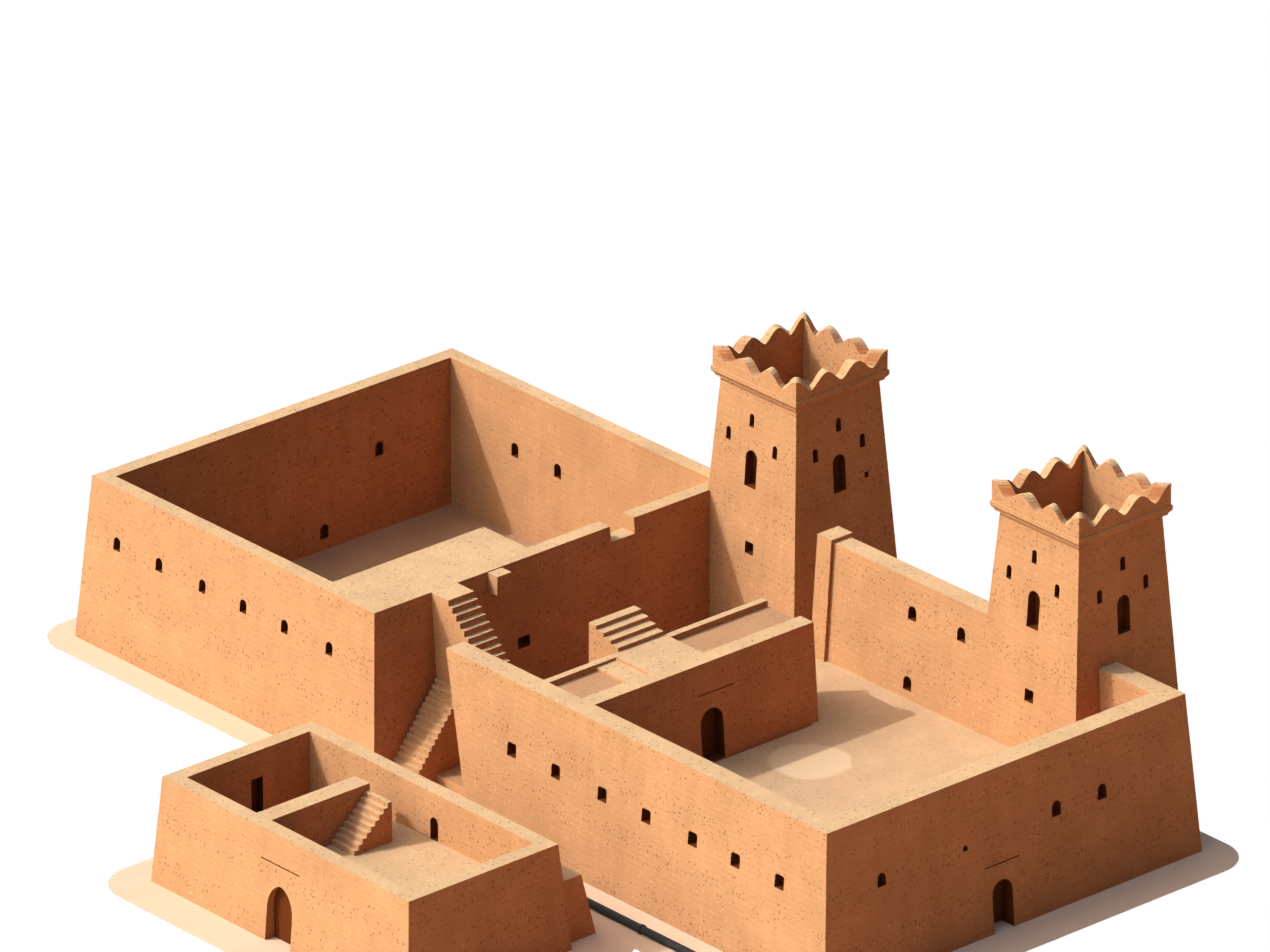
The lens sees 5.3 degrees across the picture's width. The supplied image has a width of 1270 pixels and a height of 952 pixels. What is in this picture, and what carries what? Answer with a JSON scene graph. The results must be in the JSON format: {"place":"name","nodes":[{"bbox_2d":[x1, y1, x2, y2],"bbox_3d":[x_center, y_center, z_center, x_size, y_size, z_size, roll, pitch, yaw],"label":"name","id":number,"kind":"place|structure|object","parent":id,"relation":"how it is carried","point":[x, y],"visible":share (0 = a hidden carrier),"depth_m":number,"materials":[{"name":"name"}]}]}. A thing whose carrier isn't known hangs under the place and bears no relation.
{"place":"outdoors","nodes":[
{"label":"outdoors","id":0,"kind":"place"},
{"bbox_2d":[0,0,1269,951],"bbox_3d":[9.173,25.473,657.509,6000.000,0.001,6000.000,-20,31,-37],"label":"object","id":1,"kind":"structure","parent":0,"point":[1011,237],"depth_m":739.59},
{"bbox_2d":[47,618,1238,951],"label":"sand ground","id":2,"kind":"structure","parent":0,"point":[139,888],"depth_m":667.57,"materials":[{"name":"beige sand"}]},
{"bbox_2d":[151,721,571,951],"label":"house","id":3,"kind":"structure","parent":2,"relation":"on","point":[224,849],"depth_m":662.99,"materials":[{"name":"brown paint"}]},
{"bbox_2d":[258,776,479,890],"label":"house interior","id":4,"kind":"object","parent":3,"relation":"attached to","point":[408,858],"visible":0.3,"depth_m":664.88,"materials":[{"name":"beige sand"}]},
{"bbox_2d":[331,790,391,855],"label":"house stairs","id":5,"kind":"structure","parent":4,"relation":"on","point":[367,826],"depth_m":665.65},
{"bbox_2d":[75,348,709,761],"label":"enclosure","id":6,"kind":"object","parent":2,"relation":"on","point":[217,564],"visible":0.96,"depth_m":691.85,"materials":[{"name":"brown"}]},
{"bbox_2d":[334,527,526,602],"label":"terrace","id":7,"kind":"structure","parent":6,"relation":"on","point":[426,566],"depth_m":681.91,"materials":[{"name":"brown"}]},
{"bbox_2d":[394,678,459,782],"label":"alley stairs","id":8,"kind":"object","parent":2,"relation":"on","point":[429,750],"visible":0.69,"depth_m":679.40,"materials":[{"name":"brown"}]},
{"bbox_2d":[431,567,511,680],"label":"stair head landing","id":9,"kind":"object","parent":2,"relation":"on","point":[499,581],"visible":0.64,"depth_m":679.64,"materials":[{"name":"brown"}]},
{"bbox_2d":[444,589,509,682],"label":"terrace stairs","id":10,"kind":"structure","parent":2,"relation":"on","point":[466,620],"depth_m":678.40,"materials":[{"name":"brown"}]},
{"bbox_2d":[561,864,595,942],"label":"buttress","id":11,"kind":"structure","parent":2,"relation":"on","point":[580,922],"depth_m":663.19,"materials":[{"name":"brown paint"}]},
{"bbox_2d":[437,606,792,795],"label":"floor","id":12,"kind":"structure","parent":2,"relation":"on","point":[705,640],"depth_m":676.41,"materials":[{"name":"brown"}]},
{"bbox_2d":[589,606,662,662],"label":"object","id":13,"kind":"object","parent":12,"relation":"on","point":[621,630],"visible":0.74,"depth_m":674.85,"materials":[{"name":"brown"}]},
{"bbox_2d":[587,897,695,951],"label":"pipe","id":14,"kind":"object","parent":2,"relation":"on","point":[641,929],"visible":0.33,"depth_m":664.24,"materials":[{"name":"metal"}]},
{"bbox_2d":[446,641,851,951],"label":"yard wall","id":15,"kind":"structure","parent":2,"relation":"on","point":[676,836],"depth_m":664.85,"materials":[{"name":"brown"}]},
{"bbox_2d":[545,598,767,685],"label":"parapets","id":16,"kind":"object","parent":2,"relation":"on","point":[644,658],"visible":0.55,"depth_m":673.21,"materials":[{"name":"brown"}]},
{"bbox_2d":[582,616,818,762],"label":"front wall","id":17,"kind":"structure","parent":2,"relation":"on","point":[730,699],"depth_m":674.56,"materials":[{"name":"brown"}]},
{"bbox_2d":[708,312,896,620],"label":"tower","id":18,"kind":"structure","parent":2,"relation":"on","point":[799,463],"depth_m":687.36,"materials":[{"name":"brown"}]},
{"bbox_2d":[812,526,989,733],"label":"curtain wall","id":19,"kind":"structure","parent":2,"relation":"on","point":[900,627],"depth_m":680.31,"materials":[{"name":"brown"}]},
{"bbox_2d":[829,686,1201,951],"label":"yard wall","id":20,"kind":"structure","parent":2,"relation":"on","point":[975,851],"depth_m":664.11,"materials":[{"name":"brown paint"}]},
{"bbox_2d":[982,444,1177,747],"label":"tower","id":21,"kind":"structure","parent":2,"relation":"on","point":[1079,595],"depth_m":672.39,"materials":[{"name":"brown"}]},
{"bbox_2d":[1099,662,1167,711],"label":"yard wall","id":22,"kind":"structure","parent":2,"relation":"on","point":[1120,684],"depth_m":671.21,"materials":[{"name":"brown"}]},
{"bbox_2d":[715,658,1008,818],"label":"yard floor","id":23,"kind":"structure","parent":0,"point":[861,741],"depth_m":675.57,"materials":[{"name":"beige sand"}]}
]}

